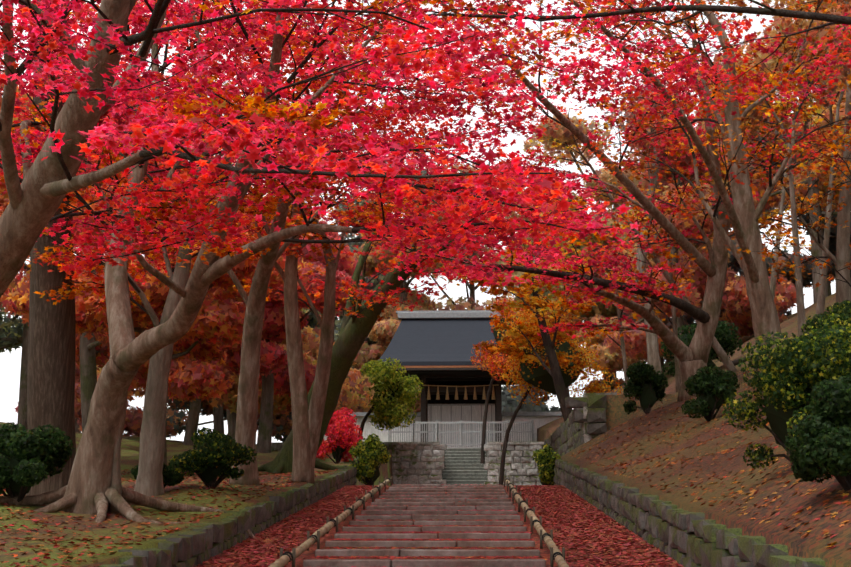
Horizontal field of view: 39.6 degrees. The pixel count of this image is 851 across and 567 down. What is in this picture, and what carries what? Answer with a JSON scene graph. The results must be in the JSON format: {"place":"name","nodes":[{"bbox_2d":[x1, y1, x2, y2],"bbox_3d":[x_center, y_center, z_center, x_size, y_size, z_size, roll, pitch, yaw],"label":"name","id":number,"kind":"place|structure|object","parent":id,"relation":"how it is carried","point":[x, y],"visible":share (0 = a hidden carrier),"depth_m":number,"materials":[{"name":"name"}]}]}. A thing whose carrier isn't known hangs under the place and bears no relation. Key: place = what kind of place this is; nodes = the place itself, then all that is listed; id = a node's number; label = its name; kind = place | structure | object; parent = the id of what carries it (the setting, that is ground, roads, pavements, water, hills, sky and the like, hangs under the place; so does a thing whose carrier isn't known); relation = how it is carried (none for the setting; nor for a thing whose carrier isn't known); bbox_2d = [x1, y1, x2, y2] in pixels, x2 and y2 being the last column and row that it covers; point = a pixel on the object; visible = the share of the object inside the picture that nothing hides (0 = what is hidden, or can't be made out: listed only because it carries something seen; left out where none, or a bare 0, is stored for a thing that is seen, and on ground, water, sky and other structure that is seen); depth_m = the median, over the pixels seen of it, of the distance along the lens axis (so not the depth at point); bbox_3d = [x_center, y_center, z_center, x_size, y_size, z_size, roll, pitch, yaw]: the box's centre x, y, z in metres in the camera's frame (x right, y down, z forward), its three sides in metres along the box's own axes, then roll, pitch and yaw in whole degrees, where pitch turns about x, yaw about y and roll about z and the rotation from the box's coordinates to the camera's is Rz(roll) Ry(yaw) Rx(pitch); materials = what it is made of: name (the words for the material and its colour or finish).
{"place":"outdoors","nodes":[
{"label":"outdoors","id":0,"kind":"place"},
{"bbox_2d":[0,0,835,443],"label":"sky","id":1,"kind":"structure","parent":0,"point":[10,364],"materials":[{"name":"white"}]},
{"bbox_2d":[0,293,850,566],"bbox_3d":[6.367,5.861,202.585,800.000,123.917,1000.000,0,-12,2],"label":"ground","id":2,"kind":"structure","parent":0,"point":[810,545],"depth_m":17.98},
{"bbox_2d":[0,254,29,429],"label":"tree","id":3,"kind":"object","parent":2,"relation":"on","point":[15,335],"visible":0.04,"depth_m":60.54,"materials":[{"name":"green plant"}]},
{"bbox_2d":[0,71,32,212],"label":"tree","id":4,"kind":"object","parent":2,"relation":"on","point":[3,199],"visible":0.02,"depth_m":33.37,"materials":[{"name":"red plant"}]},
{"bbox_2d":[0,422,74,501],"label":"shrub","id":5,"kind":"object","parent":2,"relation":"on","point":[32,458],"visible":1,"depth_m":17.29,"materials":[{"name":"green plant"}]},
{"bbox_2d":[26,0,75,495],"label":"cedar tree","id":6,"kind":"object","parent":2,"relation":"on","point":[51,370],"visible":0.35,"depth_m":20.63,"materials":[{"name":"brown plant"}]},
{"bbox_2d":[1,244,146,432],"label":"tree","id":7,"kind":"object","parent":2,"relation":"on","point":[76,420],"depth_m":80.03,"materials":[{"name":"red plant"}]},
{"bbox_2d":[14,356,143,436],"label":"tree","id":8,"kind":"object","parent":2,"relation":"on","point":[132,425],"visible":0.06,"depth_m":71.15,"materials":[{"name":"red plant"}]},
{"bbox_2d":[0,73,278,433],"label":"tree","id":9,"kind":"object","parent":2,"relation":"on","point":[92,351],"visible":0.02,"depth_m":40.07,"materials":[{"name":"brown plant"}]},
{"bbox_2d":[1,184,305,464],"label":"tree","id":10,"kind":"object","parent":2,"relation":"on","point":[197,370],"visible":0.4,"depth_m":31.46,"materials":[{"name":"red plant"}]},
{"bbox_2d":[131,463,183,487],"bbox_3d":[-4.772,3.434,20.888,0.923,0.663,0.790,0,-12,2],"label":"shrub","id":11,"kind":"object","parent":2,"relation":"on","point":[171,477],"visible":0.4,"depth_m":20.82,"materials":[{"name":"green plant"}]},
{"bbox_2d":[75,311,303,444],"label":"tree","id":12,"kind":"object","parent":2,"relation":"on","point":[193,418],"visible":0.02,"depth_m":61.62,"materials":[{"name":"brown plant"}]},
{"bbox_2d":[14,0,389,512],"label":"maple tree","id":13,"kind":"object","parent":2,"relation":"on","point":[149,481],"visible":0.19,"depth_m":20.26,"materials":[{"name":"red plant"}]},
{"bbox_2d":[130,398,292,441],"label":"tree","id":14,"kind":"object","parent":2,"relation":"on","point":[176,423],"visible":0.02,"depth_m":75.04,"materials":[{"name":"red plant"}]},
{"bbox_2d":[168,427,256,487],"bbox_3d":[-3.883,3.197,21.715,1.296,1.197,1.582,-6,-13,28],"label":"shrub","id":15,"kind":"object","parent":2,"relation":"on","point":[215,456],"visible":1,"depth_m":21.53,"materials":[{"name":"green plant"}]},
{"bbox_2d":[87,467,356,566],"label":"stone wall","id":16,"kind":"structure","parent":2,"relation":"on","point":[196,546],"depth_m":16.86,"materials":[{"name":"black stone"}]},
{"bbox_2d":[149,261,308,433],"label":"tree","id":17,"kind":"object","parent":2,"relation":"on","point":[218,419],"depth_m":69.69,"materials":[{"name":"brown plant"}]},
{"bbox_2d":[97,193,374,438],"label":"tree","id":18,"kind":"object","parent":2,"relation":"on","point":[310,349],"visible":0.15,"depth_m":52.59,"materials":[{"name":"orange plant"}]},
{"bbox_2d":[18,0,538,485],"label":"maple tree","id":19,"kind":"object","parent":2,"relation":"on","point":[246,418],"visible":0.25,"depth_m":23.69,"materials":[{"name":"red plant"}]},
{"bbox_2d":[201,195,365,323],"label":"tree","id":20,"kind":"object","parent":2,"relation":"on","point":[341,312],"depth_m":84.22,"materials":[{"name":"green plant"}]},
{"bbox_2d":[211,213,362,452],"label":"tree","id":21,"kind":"object","parent":2,"relation":"on","point":[273,375],"visible":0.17,"depth_m":46.52,"materials":[{"name":"brown plant"}]},
{"bbox_2d":[181,102,436,479],"bbox_3d":[-2.746,0.419,27.221,6.199,8.322,5.723,0,-12,2],"label":"maple tree","id":22,"kind":"object","parent":2,"relation":"on","point":[326,323],"visible":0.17,"depth_m":27.34,"materials":[{"name":"red plant"}]},
{"bbox_2d":[0,0,643,296],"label":"maple tree","id":23,"kind":"object","parent":2,"relation":"on","point":[49,180],"visible":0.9,"depth_m":8.83,"materials":[{"name":"red plant"}]},
{"bbox_2d":[0,0,645,550],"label":"maple tree","id":24,"kind":"object","parent":2,"relation":"on","point":[88,488],"visible":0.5,"depth_m":13.73,"materials":[{"name":"red plant"}]},
{"bbox_2d":[317,430,329,460],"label":"bush","id":25,"kind":"object","parent":2,"relation":"on","point":[322,458],"depth_m":42.43,"materials":[{"name":"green plant"}]},
{"bbox_2d":[268,477,391,566],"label":"bamboo edging","id":26,"kind":"object","parent":2,"relation":"on","point":[285,558],"visible":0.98,"depth_m":17.88,"materials":[{"name":"brown wood"}]},
{"bbox_2d":[316,407,362,463],"bbox_3d":[-3.001,5.103,39.759,1.931,2.015,1.980,0,-12,2],"label":"red bush","id":27,"kind":"object","parent":2,"relation":"on","point":[342,435],"visible":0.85,"depth_m":39.40,"materials":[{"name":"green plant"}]},
{"bbox_2d":[301,311,377,407],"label":"tree","id":28,"kind":"object","parent":2,"relation":"on","point":[312,319],"visible":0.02,"depth_m":81.21,"materials":[{"name":"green plant"}]},
{"bbox_2d":[333,444,388,467],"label":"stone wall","id":29,"kind":"structure","parent":2,"relation":"on","point":[355,459],"depth_m":40.11,"materials":[{"name":"black stone"}]},
{"bbox_2d":[349,433,390,485],"bbox_3d":[-1.778,5.629,37.190,1.364,1.857,1.126,0,-12,2],"label":"bush","id":30,"kind":"object","parent":2,"relation":"on","point":[368,452],"visible":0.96,"depth_m":37.05,"materials":[{"name":"green plant"}]},
{"bbox_2d":[343,343,420,411],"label":"tree","id":31,"kind":"object","parent":2,"relation":"on","point":[417,406],"visible":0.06,"depth_m":78.10,"materials":[{"name":"orange plant"}]},
{"bbox_2d":[358,357,423,443],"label":"small tree","id":32,"kind":"object","parent":2,"relation":"on","point":[394,394],"visible":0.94,"depth_m":54.10,"materials":[{"name":"green plant"}]},
{"bbox_2d":[313,160,479,326],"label":"tree","id":33,"kind":"object","parent":2,"relation":"on","point":[375,282],"depth_m":88.75,"materials":[{"name":"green plant"}]},
{"bbox_2d":[349,224,449,374],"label":"tree","id":34,"kind":"object","parent":2,"relation":"on","point":[383,332],"visible":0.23,"depth_m":77.92,"materials":[{"name":"orange plant"}]},
{"bbox_2d":[271,442,544,485],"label":"stone wall","id":35,"kind":"structure","parent":2,"relation":"on","point":[415,463],"depth_m":56.29,"materials":[{"name":"stone"}]},
{"bbox_2d":[258,98,573,473],"bbox_3d":[-0.641,0.690,33.841,10.511,10.275,7.760,0,-12,2],"label":"maple tree","id":36,"kind":"object","parent":2,"relation":"on","point":[356,327],"visible":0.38,"depth_m":34.47,"materials":[{"name":"red plant"}]},
{"bbox_2d":[324,310,562,447],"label":"temple building","id":37,"kind":"structure","parent":2,"relation":"on","point":[432,350],"depth_m":65.17,"materials":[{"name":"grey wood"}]},
{"bbox_2d":[405,164,582,309],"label":"tree","id":38,"kind":"object","parent":2,"relation":"on","point":[468,304],"visible":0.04,"depth_m":89.83,"materials":[{"name":"orange plant"}]},
{"bbox_2d":[470,297,526,463],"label":"tree","id":39,"kind":"object","parent":2,"relation":"on","point":[493,361],"visible":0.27,"depth_m":59.52,"materials":[{"name":"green plant"}]},
{"bbox_2d":[171,0,850,124],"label":"maple tree","id":40,"kind":"object","parent":2,"relation":"on","point":[845,19],"visible":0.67,"depth_m":17.77,"materials":[{"name":"red plant"}]},
{"bbox_2d":[433,191,625,421],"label":"maple tree","id":41,"kind":"object","parent":2,"relation":"on","point":[553,361],"visible":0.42,"depth_m":47.30,"materials":[{"name":"orange plant"}]},
{"bbox_2d":[501,385,560,411],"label":"wall","id":42,"kind":"structure","parent":2,"relation":"on","point":[510,403],"depth_m":75.65,"materials":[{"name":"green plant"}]},
{"bbox_2d":[532,443,560,484],"bbox_3d":[3.899,5.833,37.496,0.884,1.574,1.023,4,-12,-17],"label":"shrub","id":43,"kind":"object","parent":2,"relation":"on","point":[546,458],"visible":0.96,"depth_m":37.31,"materials":[{"name":"green plant"}]},
{"bbox_2d":[478,213,637,396],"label":"tree","id":44,"kind":"object","parent":2,"relation":"on","point":[609,311],"visible":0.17,"depth_m":73.67,"materials":[{"name":"orange plant"}]},
{"bbox_2d":[497,293,622,484],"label":"tree","id":45,"kind":"object","parent":2,"relation":"on","point":[537,376],"visible":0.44,"depth_m":51.21,"materials":[{"name":"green plant"}]},
{"bbox_2d":[292,0,841,401],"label":"maple tree","id":46,"kind":"object","parent":2,"relation":"on","point":[693,357],"visible":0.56,"depth_m":31.46,"materials":[{"name":"red plant"}]},
{"bbox_2d":[523,113,660,380],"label":"tree","id":47,"kind":"object","parent":2,"relation":"on","point":[562,134],"visible":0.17,"depth_m":87.48,"materials":[{"name":"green plant"}]},
{"bbox_2d":[544,393,639,484],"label":"rampart wall","id":48,"kind":"structure","parent":2,"relation":"on","point":[584,422],"depth_m":36.27,"materials":[{"name":"stone"}]},
{"bbox_2d":[532,197,694,394],"bbox_3d":[5.790,0.749,36.348,3.209,5.913,5.804,9,-15,-38],"label":"bank sapling","id":49,"kind":"object","parent":2,"relation":"on","point":[622,346],"visible":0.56,"depth_m":36.78,"materials":[{"name":"red plant"}]},
{"bbox_2d":[559,243,672,392],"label":"tree","id":50,"kind":"object","parent":2,"relation":"on","point":[621,380],"visible":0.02,"depth_m":77.51,"materials":[{"name":"orange plant"}]},
{"bbox_2d":[518,106,736,371],"bbox_3d":[6.280,-0.825,35.870,6.899,7.355,5.199,4,-12,-17],"label":"bank sapling","id":51,"kind":"object","parent":2,"relation":"on","point":[728,364],"visible":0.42,"depth_m":35.90,"materials":[{"name":"red plant"}]},
{"bbox_2d":[575,61,708,373],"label":"maple tree","id":52,"kind":"object","parent":2,"relation":"on","point":[653,357],"visible":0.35,"depth_m":55.98,"materials":[{"name":"red plant"}]},
{"bbox_2d":[438,0,850,399],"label":"maple tree","id":53,"kind":"object","parent":2,"relation":"on","point":[743,216],"visible":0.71,"depth_m":24.65,"materials":[{"name":"red plant"}]},
{"bbox_2d":[623,361,668,414],"bbox_3d":[6.284,3.005,33.749,1.320,1.548,1.085,9,-15,-38],"label":"shrub","id":54,"kind":"object","parent":2,"relation":"on","point":[646,382],"visible":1,"depth_m":33.58,"materials":[{"name":"green plant"}]},
{"bbox_2d":[575,146,733,392],"bbox_3d":[7.293,-0.207,35.712,5.362,7.042,3.200,-8,-14,33],"label":"bank sapling","id":55,"kind":"object","parent":2,"relation":"on","point":[677,370],"visible":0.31,"depth_m":36.00,"materials":[{"name":"brown plant"}]},
{"bbox_2d":[576,231,739,372],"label":"tree","id":56,"kind":"object","parent":2,"relation":"on","point":[613,361],"visible":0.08,"depth_m":69.82,"materials":[{"name":"orange plant"}]},
{"bbox_2d":[554,459,825,566],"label":"stone wall","id":57,"kind":"structure","parent":2,"relation":"on","point":[684,538],"depth_m":15.31,"materials":[{"name":"grey stone"}]},
{"bbox_2d":[604,57,791,213],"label":"tree","id":58,"kind":"object","parent":2,"relation":"on","point":[628,116],"depth_m":90.63,"materials":[{"name":"orange plant"}]},
{"bbox_2d":[660,321,742,376],"bbox_3d":[9.227,2.281,39.570,2.912,2.350,2.489,0,-12,2],"label":"shrub","id":59,"kind":"object","parent":2,"relation":"on","point":[724,337],"visible":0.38,"depth_m":39.24,"materials":[{"name":"green plant"}]},
{"bbox_2d":[603,117,804,359],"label":"tree","id":60,"kind":"object","parent":2,"relation":"on","point":[735,300],"visible":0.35,"depth_m":60.49,"materials":[{"name":"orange plant"}]},
{"bbox_2d":[610,185,809,328],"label":"tree","id":61,"kind":"object","parent":2,"relation":"on","point":[689,320],"visible":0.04,"depth_m":72.36,"materials":[{"name":"orange plant"}]},
{"bbox_2d":[681,365,739,420],"bbox_3d":[6.442,2.513,26.669,1.270,1.320,1.320,-5,-12,23],"label":"shrub","id":62,"kind":"object","parent":2,"relation":"on","point":[712,389],"visible":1,"depth_m":26.42,"materials":[{"name":"green plant"}]},
{"bbox_2d":[732,355,756,365],"bbox_3d":[10.857,2.259,37.553,0.226,0.569,2.928,8,-14,-36],"label":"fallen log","id":63,"kind":"object","parent":2,"relation":"on","point":[735,362],"depth_m":38.34,"materials":[{"name":"brown wood"}]},
{"bbox_2d":[642,0,850,302],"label":"tree","id":64,"kind":"object","parent":2,"relation":"on","point":[784,23],"visible":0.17,"depth_m":58.30,"materials":[{"name":"orange plant"}]},
{"bbox_2d":[678,61,850,337],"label":"bank sapling","id":65,"kind":"object","parent":2,"relation":"on","point":[801,317],"visible":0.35,"depth_m":31.94,"materials":[{"name":"brown plant"}]},
{"bbox_2d":[708,0,850,303],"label":"maple tree","id":66,"kind":"object","parent":2,"relation":"on","point":[843,291],"visible":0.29,"depth_m":33.05,"materials":[{"name":"orange plant"}]},
{"bbox_2d":[718,98,845,298],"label":"bank sapling","id":67,"kind":"object","parent":2,"relation":"on","point":[774,273],"visible":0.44,"depth_m":47.35,"materials":[{"name":"brown plant"}]},
{"bbox_2d":[721,35,846,318],"bbox_3d":[12.202,-3.595,37.148,5.490,10.597,3.514,0,-12,2],"label":"bank sapling","id":68,"kind":"object","parent":2,"relation":"on","point":[820,306],"visible":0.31,"depth_m":37.32,"materials":[{"name":"brown plant"}]},
{"bbox_2d":[722,313,850,469],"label":"shrub","id":69,"kind":"object","parent":2,"relation":"on","point":[788,377],"visible":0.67,"depth_m":14.00,"materials":[{"name":"green plant"}]},
{"bbox_2d":[737,78,850,287],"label":"bank sapling","id":70,"kind":"object","parent":2,"relation":"on","point":[832,145],"visible":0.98,"depth_m":22.61,"materials":[{"name":"plant"}]},
{"bbox_2d":[744,116,850,295],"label":"tree","id":71,"kind":"object","parent":2,"relation":"on","point":[807,278],"visible":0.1,"depth_m":70.79,"materials":[{"name":"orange plant"}]},
{"bbox_2d":[763,71,840,178],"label":"tree","id":72,"kind":"object","parent":2,"relation":"on","point":[815,101],"depth_m":86.33,"materials":[{"name":"orange plant"}]},
{"bbox_2d":[785,375,850,490],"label":"shrub","id":73,"kind":"object","parent":2,"relation":"on","point":[822,447],"visible":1,"depth_m":11.18,"materials":[{"name":"green plant"}]},
{"bbox_2d":[790,1,850,91],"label":"tree","id":74,"kind":"object","parent":2,"relation":"on","point":[830,31],"visible":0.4,"depth_m":30.48,"materials":[{"name":"orange plant"}]},
{"bbox_2d":[791,300,850,342],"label":"shrub","id":75,"kind":"object","parent":2,"relation":"on","point":[844,307],"visible":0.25,"depth_m":23.36,"materials":[{"name":"green plant"}]},
{"bbox_2d":[0,369,850,566],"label":"fallen leaves","id":76,"kind":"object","parent":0,"point":[473,521],"depth_m":18.12,"materials":[{"name":"plant"}]},
{"bbox_2d":[504,477,568,566],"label":"bamboo edging","id":77,"kind":"object","parent":76,"relation":"on","point":[557,556],"visible":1,"depth_m":18.08,"materials":[{"name":"beige wood"}]}
]}

